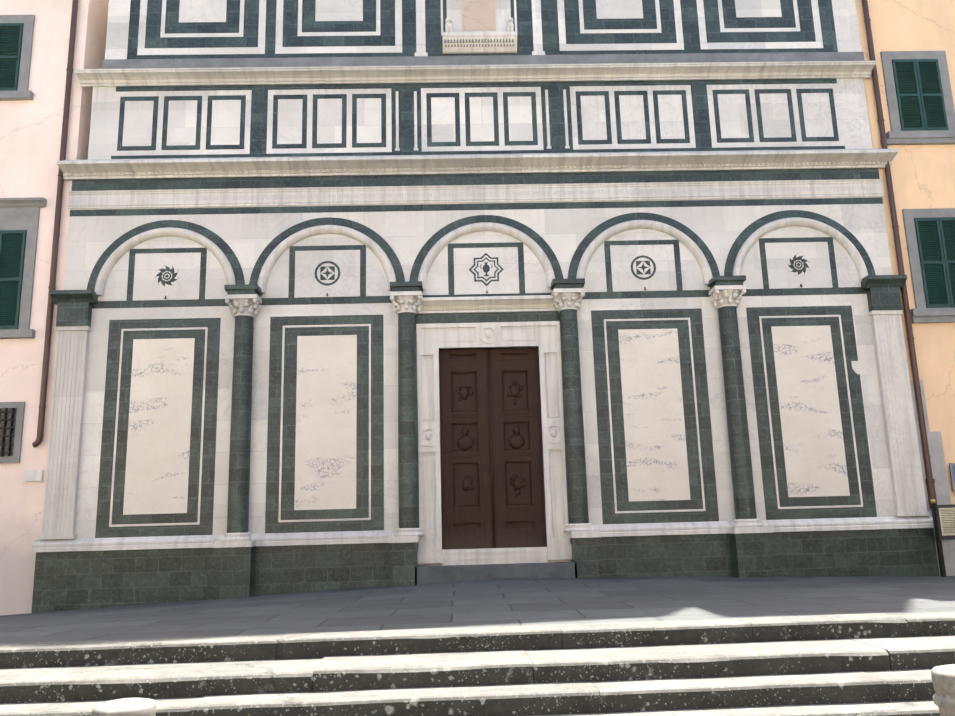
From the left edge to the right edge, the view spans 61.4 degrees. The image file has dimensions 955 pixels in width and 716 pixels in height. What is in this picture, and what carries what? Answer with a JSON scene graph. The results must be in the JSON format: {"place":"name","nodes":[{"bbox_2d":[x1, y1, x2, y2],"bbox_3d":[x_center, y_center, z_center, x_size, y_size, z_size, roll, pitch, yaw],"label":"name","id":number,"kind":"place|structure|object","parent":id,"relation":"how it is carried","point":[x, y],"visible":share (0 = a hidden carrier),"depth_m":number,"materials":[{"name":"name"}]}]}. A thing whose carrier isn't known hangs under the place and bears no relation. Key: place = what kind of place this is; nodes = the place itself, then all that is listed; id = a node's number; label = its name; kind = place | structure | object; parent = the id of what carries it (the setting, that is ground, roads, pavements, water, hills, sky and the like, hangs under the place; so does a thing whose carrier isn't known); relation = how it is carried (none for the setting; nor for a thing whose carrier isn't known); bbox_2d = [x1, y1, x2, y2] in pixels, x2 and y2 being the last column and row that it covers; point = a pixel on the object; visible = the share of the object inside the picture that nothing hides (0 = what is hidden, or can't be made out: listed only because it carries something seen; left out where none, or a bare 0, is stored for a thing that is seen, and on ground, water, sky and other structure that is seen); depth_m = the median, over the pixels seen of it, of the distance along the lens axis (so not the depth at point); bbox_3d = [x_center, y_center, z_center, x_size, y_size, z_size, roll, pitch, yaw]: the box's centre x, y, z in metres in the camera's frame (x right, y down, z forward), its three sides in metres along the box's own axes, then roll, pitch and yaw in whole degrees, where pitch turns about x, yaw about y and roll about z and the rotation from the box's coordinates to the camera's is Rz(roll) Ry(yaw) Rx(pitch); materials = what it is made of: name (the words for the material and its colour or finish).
{"place":"outdoors","nodes":[
{"label":"outdoors","id":0,"kind":"place"},
{"bbox_2d":[0,408,16,456],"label":"window grille","id":1,"kind":"object","parent":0,"point":[6,431],"visible":0.05,"depth_m":15.56,"materials":[{"name":"black metal"}]},
{"bbox_2d":[23,0,894,565],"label":"church facade","id":2,"kind":"object","parent":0,"point":[405,236],"visible":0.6,"depth_m":16.57,"materials":[{"name":"white stone"}]},
{"bbox_2d":[65,17,886,540],"bbox_3d":[0.153,-1.990,16.322,17.154,10.870,0.602,-1,-11,-2],"label":"molding","id":3,"kind":"object","parent":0,"point":[249,307],"visible":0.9,"depth_m":16.39,"materials":[{"name":"white stone"}]},
{"bbox_2d":[57,61,897,208],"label":"church facade cornices","id":4,"kind":"object","parent":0,"point":[110,199],"visible":1,"depth_m":16.82,"materials":[{"name":"white stone"}]},
{"bbox_2d":[0,576,954,642],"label":"pavement","id":5,"kind":"structure","parent":0,"point":[497,602],"depth_m":10.38,"materials":[{"name":"grey stone"}]},
{"bbox_2d":[415,562,576,583],"bbox_3d":[0.342,4.146,15.070,3.000,0.540,0.520,-1,-11,-2],"label":"doorstep","id":6,"kind":"object","parent":5,"relation":"on","point":[438,574],"visible":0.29,"depth_m":14.85,"materials":[{"name":"grey stone"}]},
{"bbox_2d":[0,23,954,329],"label":"window shutters","id":7,"kind":"object","parent":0,"point":[920,95],"visible":0.98,"depth_m":16.86,"materials":[{"name":"green wood"}]},
{"bbox_2d":[111,0,844,158],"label":"wall","id":8,"kind":"structure","parent":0,"point":[434,47],"depth_m":17.31,"materials":[{"name":"stone"}]},
{"bbox_2d":[462,0,495,30],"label":"window","id":9,"kind":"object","parent":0,"point":[478,15],"visible":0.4,"depth_m":17.54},
{"bbox_2d":[32,0,933,565],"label":"stone trim","id":10,"kind":"structure","parent":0,"point":[62,480],"depth_m":15.62,"materials":[{"name":"white stone"}]},
{"bbox_2d":[102,52,864,68],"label":"cornice","id":11,"kind":"structure","parent":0,"point":[465,60],"depth_m":17.33,"materials":[{"name":"white stone"}]},
{"bbox_2d":[31,168,939,612],"bbox_3d":[0.202,0.695,15.725,17.140,9.370,0.520,-1,-11,-2],"label":"church facade","id":12,"kind":"object","parent":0,"point":[85,580],"visible":0.69,"depth_m":15.81,"materials":[{"name":"green stone"}]},
{"bbox_2d":[123,325,849,514],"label":"wall panels","id":13,"kind":"object","parent":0,"point":[158,452],"visible":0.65,"depth_m":15.82,"materials":[{"name":"white stone"}]},
{"bbox_2d":[227,306,756,532],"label":"columns","id":14,"kind":"structure","parent":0,"point":[408,474],"depth_m":15.54,"materials":[{"name":"green stone"}]},
{"bbox_2d":[439,348,545,548],"bbox_3d":[0.269,1.745,15.883,2.000,3.910,0.175,-1,-11,-2],"label":"church door wood","id":15,"kind":"object","parent":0,"point":[467,515],"visible":1,"depth_m":15.81,"materials":[{"name":"brown wood"}]},
{"bbox_2d":[451,348,531,547],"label":"door ornaments","id":16,"kind":"object","parent":15,"relation":"attached to","point":[516,441],"visible":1,"depth_m":15.86},
{"bbox_2d":[190,186,867,199],"bbox_3d":[1.119,-3.432,16.774,14.226,0.080,0.022,-1,-11,-2],"label":"church inscription","id":17,"kind":"object","parent":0,"point":[521,193],"visible":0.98,"depth_m":16.76,"materials":[{"name":"stone"}]},
{"bbox_2d":[935,504,954,539],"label":"information sign","id":18,"kind":"object","parent":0,"point":[947,537],"visible":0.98,"depth_m":15.15,"materials":[{"name":"grey metal"}]},
{"label":"piazza ground","id":19,"kind":"structure","parent":0,"visible":0},
{"bbox_2d":[0,0,108,615],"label":"house wall","id":20,"kind":"structure","parent":19,"relation":"on","point":[30,137],"depth_m":16.60,"materials":[{"name":"pink paint"}]},
{"bbox_2d":[0,284,945,576],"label":"iron work","id":21,"kind":"object","parent":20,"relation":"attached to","point":[938,540],"visible":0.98,"depth_m":15.42,"materials":[{"name":"black metal"}]},
{"bbox_2d":[0,15,954,491],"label":"window frames","id":22,"kind":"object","parent":20,"relation":"attached to","point":[18,213],"depth_m":16.83,"materials":[{"name":"beige stone"}]},
{"bbox_2d":[952,465,954,482],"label":"house icon","id":23,"kind":"object","parent":22,"relation":"attached to","point":[953,467],"visible":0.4,"depth_m":15.83},
{"bbox_2d":[91,698,155,715],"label":"bollard","id":24,"kind":"object","parent":19,"relation":"on","point":[133,707],"visible":1,"depth_m":4.91,"materials":[{"name":"stone"}]},
{"bbox_2d":[0,612,954,715],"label":"steps","id":25,"kind":"structure","parent":19,"relation":"on","point":[876,664],"depth_m":7.00,"materials":[{"name":"stone"}]},
{"bbox_2d":[855,0,954,503],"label":"house wall","id":26,"kind":"structure","parent":19,"relation":"on","point":[923,176],"depth_m":17.15,"materials":[{"name":"paint"}]},
{"bbox_2d":[32,0,936,508],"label":"drainpipes","id":27,"kind":"object","parent":26,"relation":"attached to","point":[930,480],"visible":0.94,"depth_m":16.42,"materials":[{"name":"brown metal"}]},
{"bbox_2d":[910,380,954,575],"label":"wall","id":28,"kind":"structure","parent":26,"relation":"attached to","point":[937,460],"depth_m":15.84,"materials":[{"name":"white paint"}]},
{"bbox_2d":[931,664,954,715],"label":"bollard","id":29,"kind":"object","parent":19,"relation":"on","point":[943,678],"visible":1,"depth_m":4.79,"materials":[{"name":"stone"}]},
{"bbox_3d":[-0.438,-0.820,39.820,16.450,21.900,45.750,-1,-11,-2],"label":"church","id":30,"kind":"object","parent":19,"relation":"on","visible":0},
{"bbox_2d":[420,304,954,535],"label":"cornice","id":31,"kind":"structure","parent":30,"relation":"attached to","point":[947,532],"depth_m":15.18,"materials":[{"name":"white stone"}]}
]}

